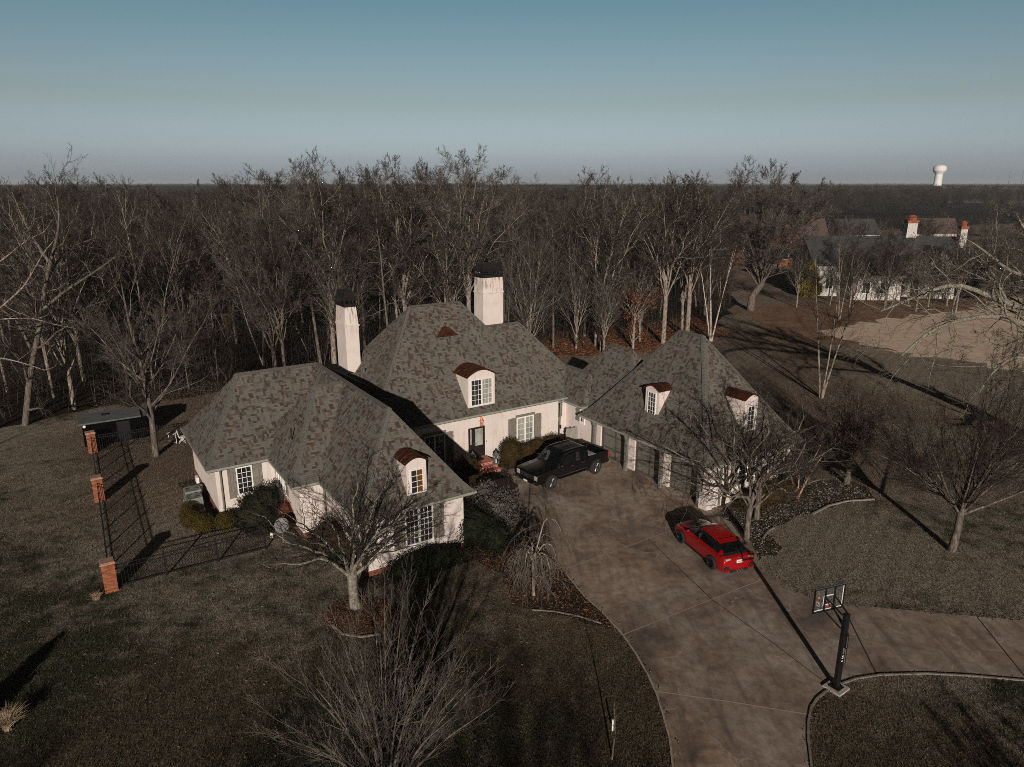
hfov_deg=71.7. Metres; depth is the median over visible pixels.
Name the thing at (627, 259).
woodland tree
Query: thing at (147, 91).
sky
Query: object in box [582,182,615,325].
woodland tree
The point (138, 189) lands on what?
horizon tree
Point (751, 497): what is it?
ornamental tree
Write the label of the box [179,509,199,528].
boxwood shrub
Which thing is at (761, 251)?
tall tree
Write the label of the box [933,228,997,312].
neighbourhood tree
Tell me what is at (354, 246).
woodland tree
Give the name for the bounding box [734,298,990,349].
russet meadow
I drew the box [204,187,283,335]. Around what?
woodland tree
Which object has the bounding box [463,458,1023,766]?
driveway
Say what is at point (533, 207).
woodland tree
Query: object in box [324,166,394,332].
woodland tree
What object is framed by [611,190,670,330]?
woodland tree
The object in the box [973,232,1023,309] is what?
neighbourhood tree
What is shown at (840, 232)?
neighbourhood tree
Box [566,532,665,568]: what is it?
driveway joint
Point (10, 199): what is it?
woodland tree
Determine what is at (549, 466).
pickup truck
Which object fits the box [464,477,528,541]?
rosemary shrub
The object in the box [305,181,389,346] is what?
woodland tree
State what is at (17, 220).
woodland tree
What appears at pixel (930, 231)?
neighbourhood tree
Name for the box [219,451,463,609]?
front tree
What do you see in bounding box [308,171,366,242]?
woodland tree
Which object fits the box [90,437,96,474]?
iron fence
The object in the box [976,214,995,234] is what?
neighbourhood tree
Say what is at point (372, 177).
woodland tree
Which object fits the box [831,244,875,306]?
neighbourhood tree
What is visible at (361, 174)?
woodland tree
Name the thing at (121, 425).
shed door
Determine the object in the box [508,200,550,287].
woodland tree
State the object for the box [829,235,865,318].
birch tree
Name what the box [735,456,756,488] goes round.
window
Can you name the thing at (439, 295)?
woodland tree
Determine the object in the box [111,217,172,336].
woodland tree
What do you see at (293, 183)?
woodland tree
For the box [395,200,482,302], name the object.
woodland tree
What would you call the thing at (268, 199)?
woodland tree
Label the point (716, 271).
woodland tree
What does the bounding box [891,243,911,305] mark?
neighbourhood tree
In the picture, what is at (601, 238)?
woodland tree
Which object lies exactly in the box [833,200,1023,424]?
oak tree
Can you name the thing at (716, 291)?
birch tree
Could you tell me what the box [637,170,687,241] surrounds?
woodland tree
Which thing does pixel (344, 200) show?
woodland tree
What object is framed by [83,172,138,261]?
horizon tree
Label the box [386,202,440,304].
woodland tree
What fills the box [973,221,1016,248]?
neighbourhood tree
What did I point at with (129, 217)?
woodland tree
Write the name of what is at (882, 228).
neighbourhood tree
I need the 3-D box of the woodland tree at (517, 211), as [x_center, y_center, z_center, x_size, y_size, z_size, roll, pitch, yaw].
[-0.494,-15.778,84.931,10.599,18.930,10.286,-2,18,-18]
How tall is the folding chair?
0.944 m
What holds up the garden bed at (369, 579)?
on the ground at (748, 349)
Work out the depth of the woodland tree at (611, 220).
99.73 m
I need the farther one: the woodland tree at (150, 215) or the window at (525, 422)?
the woodland tree at (150, 215)
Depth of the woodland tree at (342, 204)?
101.43 m
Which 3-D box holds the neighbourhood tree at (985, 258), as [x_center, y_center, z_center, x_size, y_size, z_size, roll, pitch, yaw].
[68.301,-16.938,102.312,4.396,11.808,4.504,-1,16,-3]
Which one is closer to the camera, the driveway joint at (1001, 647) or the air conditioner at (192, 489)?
the driveway joint at (1001, 647)
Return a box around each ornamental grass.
[0,701,28,731]
[87,590,103,599]
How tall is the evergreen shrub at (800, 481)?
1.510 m
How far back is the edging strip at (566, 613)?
29.58 m
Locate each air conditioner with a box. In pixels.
[183,485,203,500]
[184,492,205,511]
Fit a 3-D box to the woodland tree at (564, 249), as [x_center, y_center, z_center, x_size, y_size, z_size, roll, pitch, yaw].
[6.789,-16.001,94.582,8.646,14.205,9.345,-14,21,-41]
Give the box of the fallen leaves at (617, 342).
[541,317,733,357]
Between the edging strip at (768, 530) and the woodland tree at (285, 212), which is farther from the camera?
the woodland tree at (285, 212)
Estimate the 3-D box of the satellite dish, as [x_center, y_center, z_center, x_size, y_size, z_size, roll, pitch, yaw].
[-11.609,7.387,35.258,0.975,1.278,0.530,-11,19,-35]
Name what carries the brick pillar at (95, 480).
on the ground at (748, 349)
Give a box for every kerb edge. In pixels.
[565,573,673,766]
[807,672,1023,766]
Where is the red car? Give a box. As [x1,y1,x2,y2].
[675,519,754,572]
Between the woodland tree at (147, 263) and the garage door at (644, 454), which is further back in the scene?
the woodland tree at (147, 263)
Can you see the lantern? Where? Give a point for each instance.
(495, 454)
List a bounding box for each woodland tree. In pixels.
[0,176,80,397]
[0,181,113,345]
[0,193,57,336]
[0,207,36,343]
[0,225,35,348]
[0,228,40,378]
[2,219,55,324]
[6,236,81,328]
[7,227,72,343]
[25,180,86,232]
[33,183,91,269]
[47,183,131,309]
[52,183,126,320]
[57,194,133,365]
[60,209,135,355]
[69,209,137,324]
[70,194,132,332]
[90,187,162,305]
[90,212,141,322]
[91,177,190,377]
[91,199,205,354]
[103,184,168,307]
[106,179,237,366]
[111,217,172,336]
[138,219,201,327]
[140,190,183,304]
[154,190,223,344]
[165,190,197,303]
[172,213,231,327]
[172,263,246,375]
[180,193,267,343]
[186,213,232,355]
[191,168,286,365]
[194,172,282,310]
[200,227,241,331]
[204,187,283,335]
[219,211,314,366]
[220,173,264,324]
[222,163,317,346]
[222,183,265,283]
[225,175,264,284]
[228,155,336,363]
[240,180,286,263]
[250,169,302,295]
[253,173,367,343]
[266,168,305,307]
[271,193,322,322]
[273,157,351,296]
[286,266,323,354]
[289,155,344,334]
[299,181,368,281]
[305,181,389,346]
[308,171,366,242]
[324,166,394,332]
[325,176,436,326]
[328,186,368,288]
[330,171,382,295]
[334,202,371,288]
[340,156,423,312]
[350,155,418,321]
[353,169,441,317]
[361,181,393,297]
[362,209,444,313]
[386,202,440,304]
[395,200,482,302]
[400,189,442,295]
[403,162,465,298]
[410,168,459,273]
[414,153,467,290]
[415,182,479,282]
[423,281,461,303]
[430,199,496,306]
[437,165,500,305]
[445,177,514,272]
[448,166,474,296]
[449,194,522,298]
[470,174,500,229]
[474,192,515,260]
[475,171,557,320]
[486,170,532,321]
[492,168,523,263]
[493,183,564,298]
[493,196,532,284]
[494,188,532,320]
[503,181,524,303]
[504,192,575,324]
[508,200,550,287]
[509,186,546,302]
[516,201,591,347]
[519,253,570,334]
[526,196,566,269]
[534,186,583,260]
[540,209,600,316]
[548,165,651,336]
[558,190,607,241]
[568,175,655,345]
[570,168,606,298]
[576,208,626,280]
[577,198,633,297]
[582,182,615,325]
[599,182,652,282]
[607,193,648,297]
[610,190,662,318]
[610,242,663,341]
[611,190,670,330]
[613,189,658,301]
[631,175,664,296]
[631,190,686,260]
[636,205,684,319]
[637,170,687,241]
[643,176,709,281]
[643,180,721,329]
[662,180,724,306]
[692,193,752,314]
[692,210,748,322]
[721,202,745,288]
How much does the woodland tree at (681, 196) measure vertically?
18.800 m
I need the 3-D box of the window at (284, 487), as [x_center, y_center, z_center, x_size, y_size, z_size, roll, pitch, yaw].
[-12.076,5.265,37.480,0.100,1.340,0.520,-10,19,-32]
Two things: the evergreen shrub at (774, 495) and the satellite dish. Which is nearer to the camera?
the satellite dish
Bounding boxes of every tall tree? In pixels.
[198,189,321,367]
[259,145,395,363]
[356,152,454,310]
[407,143,548,310]
[547,166,663,351]
[620,176,722,343]
[633,170,746,331]
[693,156,843,310]
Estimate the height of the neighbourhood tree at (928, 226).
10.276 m
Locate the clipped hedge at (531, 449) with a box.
[519,432,564,460]
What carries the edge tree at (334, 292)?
on the forest floor
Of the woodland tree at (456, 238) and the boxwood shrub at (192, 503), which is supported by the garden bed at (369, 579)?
the boxwood shrub at (192, 503)
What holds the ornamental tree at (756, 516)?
on the garden bed at (756, 546)
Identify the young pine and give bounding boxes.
[797,260,822,296]
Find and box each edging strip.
[332,624,379,637]
[532,609,601,623]
[762,527,774,537]
[812,498,874,514]
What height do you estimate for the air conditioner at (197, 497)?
0.856 m
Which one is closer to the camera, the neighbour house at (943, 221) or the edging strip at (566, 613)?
the edging strip at (566, 613)
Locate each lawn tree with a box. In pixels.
[56,220,222,456]
[844,334,1023,552]
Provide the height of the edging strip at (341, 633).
0.060 m
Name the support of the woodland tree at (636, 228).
on the forest floor
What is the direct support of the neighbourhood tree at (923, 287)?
on the russet meadow
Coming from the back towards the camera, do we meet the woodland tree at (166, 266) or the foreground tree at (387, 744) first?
the woodland tree at (166, 266)
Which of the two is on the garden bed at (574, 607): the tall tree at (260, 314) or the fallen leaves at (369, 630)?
the fallen leaves at (369, 630)
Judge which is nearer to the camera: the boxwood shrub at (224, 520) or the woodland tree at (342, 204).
the boxwood shrub at (224, 520)
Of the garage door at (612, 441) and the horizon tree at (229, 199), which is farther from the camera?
the horizon tree at (229, 199)
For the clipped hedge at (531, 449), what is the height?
1.459 m
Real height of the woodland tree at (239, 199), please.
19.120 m
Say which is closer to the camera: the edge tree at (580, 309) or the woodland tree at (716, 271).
the edge tree at (580, 309)
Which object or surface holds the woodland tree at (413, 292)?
on the forest floor
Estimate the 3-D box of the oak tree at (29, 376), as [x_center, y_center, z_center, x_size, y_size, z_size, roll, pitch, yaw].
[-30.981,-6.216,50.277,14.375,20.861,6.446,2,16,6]
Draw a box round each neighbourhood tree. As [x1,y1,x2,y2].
[780,247,825,306]
[825,226,852,235]
[827,217,836,233]
[827,225,851,305]
[829,220,860,235]
[830,217,851,235]
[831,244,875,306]
[834,221,874,301]
[839,211,861,235]
[865,229,925,308]
[872,227,925,305]
[874,214,893,235]
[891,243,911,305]
[898,233,921,303]
[902,211,924,227]
[902,244,947,311]
[917,238,965,306]
[918,220,949,235]
[920,212,943,232]
[920,217,939,235]
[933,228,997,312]
[935,234,979,305]
[953,218,974,238]
[967,214,976,235]
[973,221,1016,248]
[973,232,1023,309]
[974,219,1023,305]
[974,230,1003,302]
[974,249,997,307]
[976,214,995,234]
[980,246,1023,313]
[993,231,1023,256]
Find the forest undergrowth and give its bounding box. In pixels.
[0,247,741,420]
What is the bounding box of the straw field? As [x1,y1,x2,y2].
[821,296,1023,371]
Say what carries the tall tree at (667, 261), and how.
on the leaf strip at (559, 336)
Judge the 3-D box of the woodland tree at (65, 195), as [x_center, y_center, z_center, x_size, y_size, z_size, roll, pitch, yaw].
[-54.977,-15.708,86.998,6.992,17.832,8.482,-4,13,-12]
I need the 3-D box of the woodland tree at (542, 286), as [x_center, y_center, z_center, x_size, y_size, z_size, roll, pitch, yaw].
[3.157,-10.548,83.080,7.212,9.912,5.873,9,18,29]
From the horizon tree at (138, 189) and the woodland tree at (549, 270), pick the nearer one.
the woodland tree at (549, 270)
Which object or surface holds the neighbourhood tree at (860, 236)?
on the russet meadow
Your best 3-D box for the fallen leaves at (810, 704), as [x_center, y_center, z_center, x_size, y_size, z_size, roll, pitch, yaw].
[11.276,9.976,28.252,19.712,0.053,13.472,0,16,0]
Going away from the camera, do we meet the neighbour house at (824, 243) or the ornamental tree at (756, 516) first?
the ornamental tree at (756, 516)
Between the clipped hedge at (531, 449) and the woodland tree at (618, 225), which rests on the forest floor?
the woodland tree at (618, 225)
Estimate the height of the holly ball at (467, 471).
2.092 m
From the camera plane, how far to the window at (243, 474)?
37.98 m
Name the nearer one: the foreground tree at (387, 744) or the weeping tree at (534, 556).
the foreground tree at (387, 744)
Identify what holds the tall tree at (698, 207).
on the ground at (748, 349)
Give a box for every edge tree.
[292,193,378,335]
[498,225,573,335]
[528,186,620,348]
[585,267,631,350]
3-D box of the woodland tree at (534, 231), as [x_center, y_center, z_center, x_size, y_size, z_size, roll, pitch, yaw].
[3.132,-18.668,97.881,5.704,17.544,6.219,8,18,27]
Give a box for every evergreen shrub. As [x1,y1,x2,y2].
[230,482,280,538]
[303,510,350,562]
[375,544,473,581]
[455,501,515,556]
[735,477,807,514]
[777,469,815,492]
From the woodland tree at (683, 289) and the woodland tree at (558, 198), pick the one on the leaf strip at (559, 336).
the woodland tree at (683, 289)
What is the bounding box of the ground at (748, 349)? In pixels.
[0,223,1023,766]
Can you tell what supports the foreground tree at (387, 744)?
on the ground at (748, 349)
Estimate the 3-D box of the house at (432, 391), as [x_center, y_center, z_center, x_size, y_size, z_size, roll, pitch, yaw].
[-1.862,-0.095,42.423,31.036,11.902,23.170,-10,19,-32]
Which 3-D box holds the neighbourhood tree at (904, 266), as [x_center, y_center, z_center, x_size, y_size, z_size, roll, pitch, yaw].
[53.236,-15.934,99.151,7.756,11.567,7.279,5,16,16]
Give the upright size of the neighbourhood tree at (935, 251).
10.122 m
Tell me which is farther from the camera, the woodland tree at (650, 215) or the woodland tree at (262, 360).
the woodland tree at (650, 215)
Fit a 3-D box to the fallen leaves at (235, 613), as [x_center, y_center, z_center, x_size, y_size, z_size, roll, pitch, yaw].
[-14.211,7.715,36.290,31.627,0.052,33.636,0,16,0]
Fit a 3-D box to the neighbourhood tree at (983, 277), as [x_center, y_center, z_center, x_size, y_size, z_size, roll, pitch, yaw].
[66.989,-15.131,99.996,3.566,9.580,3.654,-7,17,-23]
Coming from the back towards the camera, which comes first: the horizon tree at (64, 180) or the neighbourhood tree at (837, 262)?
the horizon tree at (64, 180)
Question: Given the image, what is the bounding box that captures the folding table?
[167,431,176,443]
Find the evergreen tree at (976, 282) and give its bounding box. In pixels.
[954,259,988,298]
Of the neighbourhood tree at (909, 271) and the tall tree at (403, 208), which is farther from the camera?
the neighbourhood tree at (909, 271)
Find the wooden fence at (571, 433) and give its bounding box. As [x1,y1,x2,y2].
[565,426,577,442]
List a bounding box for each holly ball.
[452,454,482,486]
[497,436,524,467]
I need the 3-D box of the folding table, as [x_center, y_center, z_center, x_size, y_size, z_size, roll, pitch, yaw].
[-23.541,3.782,49.100,0.660,0.739,0.660,-8,18,-27]
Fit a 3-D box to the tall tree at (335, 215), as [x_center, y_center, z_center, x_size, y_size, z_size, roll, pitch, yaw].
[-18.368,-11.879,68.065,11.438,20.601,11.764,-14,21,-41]
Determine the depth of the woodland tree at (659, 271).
91.99 m
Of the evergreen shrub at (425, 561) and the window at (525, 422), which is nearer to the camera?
the evergreen shrub at (425, 561)
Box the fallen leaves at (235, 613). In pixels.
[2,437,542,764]
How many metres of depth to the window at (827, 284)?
113.26 m
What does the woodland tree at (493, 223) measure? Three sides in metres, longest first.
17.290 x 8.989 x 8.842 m
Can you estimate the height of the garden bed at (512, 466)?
0.001 m
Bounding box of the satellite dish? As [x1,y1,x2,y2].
[270,518,288,542]
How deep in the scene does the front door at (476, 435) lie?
44.96 m
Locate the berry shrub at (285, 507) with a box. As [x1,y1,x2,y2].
[272,496,293,523]
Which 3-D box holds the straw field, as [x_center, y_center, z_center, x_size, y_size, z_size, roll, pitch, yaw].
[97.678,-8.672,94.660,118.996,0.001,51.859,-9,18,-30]
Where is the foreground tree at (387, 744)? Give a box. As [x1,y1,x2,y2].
[243,542,517,766]
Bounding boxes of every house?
[180,262,803,577]
[724,211,828,265]
[790,215,972,299]
[828,219,882,235]
[900,218,957,235]
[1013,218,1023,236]
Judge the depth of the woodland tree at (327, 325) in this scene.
76.71 m
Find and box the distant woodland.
[0,182,1022,202]
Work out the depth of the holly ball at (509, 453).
44.60 m
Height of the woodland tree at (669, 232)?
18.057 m
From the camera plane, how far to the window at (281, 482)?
38.00 m
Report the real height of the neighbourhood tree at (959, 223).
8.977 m
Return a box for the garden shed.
[77,406,148,446]
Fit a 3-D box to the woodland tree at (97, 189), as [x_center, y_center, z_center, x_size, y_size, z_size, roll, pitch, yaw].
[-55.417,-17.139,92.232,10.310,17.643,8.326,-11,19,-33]
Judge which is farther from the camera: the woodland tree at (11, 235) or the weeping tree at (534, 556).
the woodland tree at (11, 235)
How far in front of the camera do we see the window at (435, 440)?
43.42 m
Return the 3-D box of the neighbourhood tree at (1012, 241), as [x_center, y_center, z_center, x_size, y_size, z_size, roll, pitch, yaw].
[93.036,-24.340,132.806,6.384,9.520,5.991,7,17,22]
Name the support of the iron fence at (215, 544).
on the ground at (748, 349)
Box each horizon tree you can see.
[0,171,53,214]
[22,164,92,216]
[43,171,108,207]
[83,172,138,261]
[115,176,153,230]
[202,170,263,240]
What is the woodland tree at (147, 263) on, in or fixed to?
on the forest floor
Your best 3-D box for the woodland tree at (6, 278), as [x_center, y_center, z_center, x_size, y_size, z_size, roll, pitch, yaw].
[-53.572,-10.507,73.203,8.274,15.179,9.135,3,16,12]
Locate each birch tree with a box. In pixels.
[677,219,749,340]
[788,227,898,398]
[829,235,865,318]
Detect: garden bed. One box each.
[178,472,488,587]
[320,596,400,634]
[459,530,616,629]
[494,456,536,469]
[721,479,876,559]
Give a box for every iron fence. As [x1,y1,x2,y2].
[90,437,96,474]
[95,420,187,449]
[97,485,107,557]
[115,526,266,585]
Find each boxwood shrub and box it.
[178,506,194,519]
[179,500,198,511]
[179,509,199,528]
[191,513,214,533]
[213,510,235,529]
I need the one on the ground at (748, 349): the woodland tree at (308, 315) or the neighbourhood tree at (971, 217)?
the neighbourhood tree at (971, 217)
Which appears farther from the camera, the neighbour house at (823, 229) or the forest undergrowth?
the neighbour house at (823, 229)
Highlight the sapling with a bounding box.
[608,690,620,759]
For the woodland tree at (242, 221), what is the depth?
89.76 m
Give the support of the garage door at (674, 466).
in the house at (432, 391)
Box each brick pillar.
[85,430,97,453]
[90,474,104,502]
[98,556,118,593]
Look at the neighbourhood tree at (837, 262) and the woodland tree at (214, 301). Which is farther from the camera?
the neighbourhood tree at (837, 262)
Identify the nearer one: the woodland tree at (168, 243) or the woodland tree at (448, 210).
the woodland tree at (168, 243)
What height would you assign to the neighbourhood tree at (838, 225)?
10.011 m
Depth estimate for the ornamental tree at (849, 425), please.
41.53 m
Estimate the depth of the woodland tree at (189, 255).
66.04 m
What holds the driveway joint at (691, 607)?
on the driveway
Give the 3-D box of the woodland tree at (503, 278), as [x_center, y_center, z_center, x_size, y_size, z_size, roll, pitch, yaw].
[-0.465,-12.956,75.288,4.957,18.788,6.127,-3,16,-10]
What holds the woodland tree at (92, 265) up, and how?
on the forest floor
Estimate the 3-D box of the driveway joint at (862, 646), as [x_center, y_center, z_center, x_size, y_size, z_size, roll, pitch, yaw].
[13.749,10.025,28.184,0.064,0.001,4.630,3,16,9]
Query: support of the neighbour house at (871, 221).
on the ground at (748, 349)
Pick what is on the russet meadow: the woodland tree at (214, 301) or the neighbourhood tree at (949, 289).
the neighbourhood tree at (949, 289)
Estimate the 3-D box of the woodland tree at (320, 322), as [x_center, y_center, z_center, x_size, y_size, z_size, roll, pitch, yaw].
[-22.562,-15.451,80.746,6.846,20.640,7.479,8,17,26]
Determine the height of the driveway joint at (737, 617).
0.001 m
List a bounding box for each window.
[235,465,253,496]
[276,472,279,487]
[280,477,282,492]
[282,479,286,495]
[404,505,435,549]
[423,430,445,462]
[516,412,534,443]
[578,409,584,424]
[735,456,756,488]
[825,277,833,288]
[861,282,870,293]
[879,282,888,293]
[932,279,943,292]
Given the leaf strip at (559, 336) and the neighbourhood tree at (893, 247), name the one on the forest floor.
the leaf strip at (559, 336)
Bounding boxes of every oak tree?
[0,144,138,425]
[0,213,82,379]
[612,251,665,348]
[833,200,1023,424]
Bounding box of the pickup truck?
[515,440,608,489]
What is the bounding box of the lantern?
[492,450,498,464]
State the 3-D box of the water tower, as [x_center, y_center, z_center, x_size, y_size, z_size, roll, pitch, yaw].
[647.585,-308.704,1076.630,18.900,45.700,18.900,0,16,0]
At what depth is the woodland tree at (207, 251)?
85.18 m
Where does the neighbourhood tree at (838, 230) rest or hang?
on the ground at (748, 349)
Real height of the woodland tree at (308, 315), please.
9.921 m
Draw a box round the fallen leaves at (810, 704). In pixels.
[547,551,1021,765]
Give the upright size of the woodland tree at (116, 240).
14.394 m
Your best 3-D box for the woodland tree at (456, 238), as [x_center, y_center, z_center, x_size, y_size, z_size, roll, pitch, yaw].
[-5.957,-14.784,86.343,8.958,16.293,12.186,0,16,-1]
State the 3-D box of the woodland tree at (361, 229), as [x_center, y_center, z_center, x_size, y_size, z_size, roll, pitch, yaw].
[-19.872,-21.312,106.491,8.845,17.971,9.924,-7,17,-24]
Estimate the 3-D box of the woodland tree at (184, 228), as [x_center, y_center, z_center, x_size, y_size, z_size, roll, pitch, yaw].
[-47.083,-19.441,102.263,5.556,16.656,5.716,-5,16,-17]
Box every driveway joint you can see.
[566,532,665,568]
[624,579,762,634]
[648,539,825,682]
[656,691,807,714]
[843,605,876,673]
[977,617,1023,675]
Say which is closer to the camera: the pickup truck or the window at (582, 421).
the pickup truck
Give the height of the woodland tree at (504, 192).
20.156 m
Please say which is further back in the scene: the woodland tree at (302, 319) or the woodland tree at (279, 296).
the woodland tree at (302, 319)
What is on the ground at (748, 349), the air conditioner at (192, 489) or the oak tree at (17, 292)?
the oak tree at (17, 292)
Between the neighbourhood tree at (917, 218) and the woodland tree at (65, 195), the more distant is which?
the neighbourhood tree at (917, 218)
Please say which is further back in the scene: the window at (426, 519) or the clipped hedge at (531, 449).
the clipped hedge at (531, 449)
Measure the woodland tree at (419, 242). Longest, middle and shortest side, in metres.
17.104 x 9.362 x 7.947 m
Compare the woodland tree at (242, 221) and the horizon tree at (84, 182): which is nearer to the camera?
the woodland tree at (242, 221)
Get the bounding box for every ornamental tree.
[628,367,860,538]
[708,403,825,519]
[810,377,903,484]
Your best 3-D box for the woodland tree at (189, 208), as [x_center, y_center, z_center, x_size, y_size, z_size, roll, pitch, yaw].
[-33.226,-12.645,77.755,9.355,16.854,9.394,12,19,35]
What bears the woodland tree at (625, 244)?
on the forest floor
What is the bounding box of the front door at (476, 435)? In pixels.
[468,425,486,457]
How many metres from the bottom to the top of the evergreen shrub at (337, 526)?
2.094 m
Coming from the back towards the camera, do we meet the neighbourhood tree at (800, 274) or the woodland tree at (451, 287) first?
the neighbourhood tree at (800, 274)
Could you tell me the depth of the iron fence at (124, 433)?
48.56 m
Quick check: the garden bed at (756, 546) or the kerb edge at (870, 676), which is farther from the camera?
the garden bed at (756, 546)
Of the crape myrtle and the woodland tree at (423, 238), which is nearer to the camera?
the crape myrtle
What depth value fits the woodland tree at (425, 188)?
88.53 m
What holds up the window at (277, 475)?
in the house at (432, 391)
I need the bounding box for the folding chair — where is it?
[176,430,185,442]
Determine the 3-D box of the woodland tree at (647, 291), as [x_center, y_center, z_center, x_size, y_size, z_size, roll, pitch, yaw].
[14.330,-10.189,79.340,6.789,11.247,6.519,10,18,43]
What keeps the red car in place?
on the driveway
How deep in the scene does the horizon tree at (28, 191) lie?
144.19 m
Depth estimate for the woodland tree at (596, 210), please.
73.94 m
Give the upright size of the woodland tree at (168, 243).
18.089 m
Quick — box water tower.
[933,165,946,185]
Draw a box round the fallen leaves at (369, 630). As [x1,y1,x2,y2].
[320,534,614,634]
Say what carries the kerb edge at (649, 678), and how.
on the ground at (748, 349)
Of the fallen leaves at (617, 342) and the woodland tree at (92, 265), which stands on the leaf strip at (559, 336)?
the fallen leaves at (617, 342)
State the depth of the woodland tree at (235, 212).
85.13 m
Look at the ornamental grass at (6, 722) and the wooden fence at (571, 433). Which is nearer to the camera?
the ornamental grass at (6, 722)
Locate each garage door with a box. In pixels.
[602,427,624,464]
[635,441,659,480]
[670,456,703,498]
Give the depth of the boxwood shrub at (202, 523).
36.28 m
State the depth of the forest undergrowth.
70.39 m
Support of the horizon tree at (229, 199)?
on the forest floor
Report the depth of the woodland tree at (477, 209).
99.81 m
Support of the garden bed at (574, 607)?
on the ground at (748, 349)
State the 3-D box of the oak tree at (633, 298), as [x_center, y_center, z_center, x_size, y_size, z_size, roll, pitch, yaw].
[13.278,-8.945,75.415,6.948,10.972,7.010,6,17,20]
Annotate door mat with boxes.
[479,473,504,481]
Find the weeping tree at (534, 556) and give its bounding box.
[497,491,582,606]
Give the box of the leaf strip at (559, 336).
[538,314,722,355]
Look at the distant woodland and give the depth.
895.99 m
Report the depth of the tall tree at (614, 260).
72.20 m
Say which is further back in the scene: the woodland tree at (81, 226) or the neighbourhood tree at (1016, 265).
the neighbourhood tree at (1016, 265)
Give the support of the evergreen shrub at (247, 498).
on the ground at (748, 349)
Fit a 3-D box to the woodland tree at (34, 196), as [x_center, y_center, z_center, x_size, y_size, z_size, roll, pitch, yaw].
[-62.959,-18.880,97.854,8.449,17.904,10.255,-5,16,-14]
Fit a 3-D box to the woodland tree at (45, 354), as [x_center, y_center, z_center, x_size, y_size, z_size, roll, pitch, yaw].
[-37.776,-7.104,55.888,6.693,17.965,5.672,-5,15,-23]
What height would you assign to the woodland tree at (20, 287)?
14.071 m
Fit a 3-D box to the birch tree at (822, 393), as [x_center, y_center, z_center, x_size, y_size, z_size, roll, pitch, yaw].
[26.198,-5.771,58.042,7.818,14.316,6.014,-11,19,-34]
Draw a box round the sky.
[0,0,1023,183]
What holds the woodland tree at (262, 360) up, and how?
on the forest floor
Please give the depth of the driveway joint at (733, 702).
24.54 m
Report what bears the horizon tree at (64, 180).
on the forest floor
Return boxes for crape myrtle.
[766,420,838,498]
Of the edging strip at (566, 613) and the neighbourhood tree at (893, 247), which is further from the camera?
the neighbourhood tree at (893, 247)
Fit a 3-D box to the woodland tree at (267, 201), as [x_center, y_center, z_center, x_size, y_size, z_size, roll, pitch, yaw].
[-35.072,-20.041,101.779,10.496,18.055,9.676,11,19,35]
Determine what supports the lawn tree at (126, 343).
on the ground at (748, 349)
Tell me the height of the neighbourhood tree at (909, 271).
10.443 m
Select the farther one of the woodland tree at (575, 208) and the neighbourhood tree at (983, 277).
the woodland tree at (575, 208)
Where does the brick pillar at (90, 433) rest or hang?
on the ground at (748, 349)
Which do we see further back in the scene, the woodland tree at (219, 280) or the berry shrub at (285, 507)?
the woodland tree at (219, 280)
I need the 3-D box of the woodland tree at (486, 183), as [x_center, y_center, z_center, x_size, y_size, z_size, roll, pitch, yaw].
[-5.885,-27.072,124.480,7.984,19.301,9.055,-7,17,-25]
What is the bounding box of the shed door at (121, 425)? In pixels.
[116,420,131,440]
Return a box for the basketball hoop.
[812,582,850,696]
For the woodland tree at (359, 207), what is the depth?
110.18 m
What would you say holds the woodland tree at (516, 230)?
on the forest floor
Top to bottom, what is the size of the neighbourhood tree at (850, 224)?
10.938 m
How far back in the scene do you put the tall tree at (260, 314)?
64.68 m
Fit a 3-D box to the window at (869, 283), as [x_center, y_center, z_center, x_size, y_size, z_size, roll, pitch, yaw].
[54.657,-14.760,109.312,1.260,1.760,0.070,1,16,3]
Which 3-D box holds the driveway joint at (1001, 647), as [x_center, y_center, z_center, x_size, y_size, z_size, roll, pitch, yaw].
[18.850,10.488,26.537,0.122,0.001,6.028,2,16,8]
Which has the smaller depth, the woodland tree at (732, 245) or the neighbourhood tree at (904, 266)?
the neighbourhood tree at (904, 266)
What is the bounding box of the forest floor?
[0,203,1023,427]

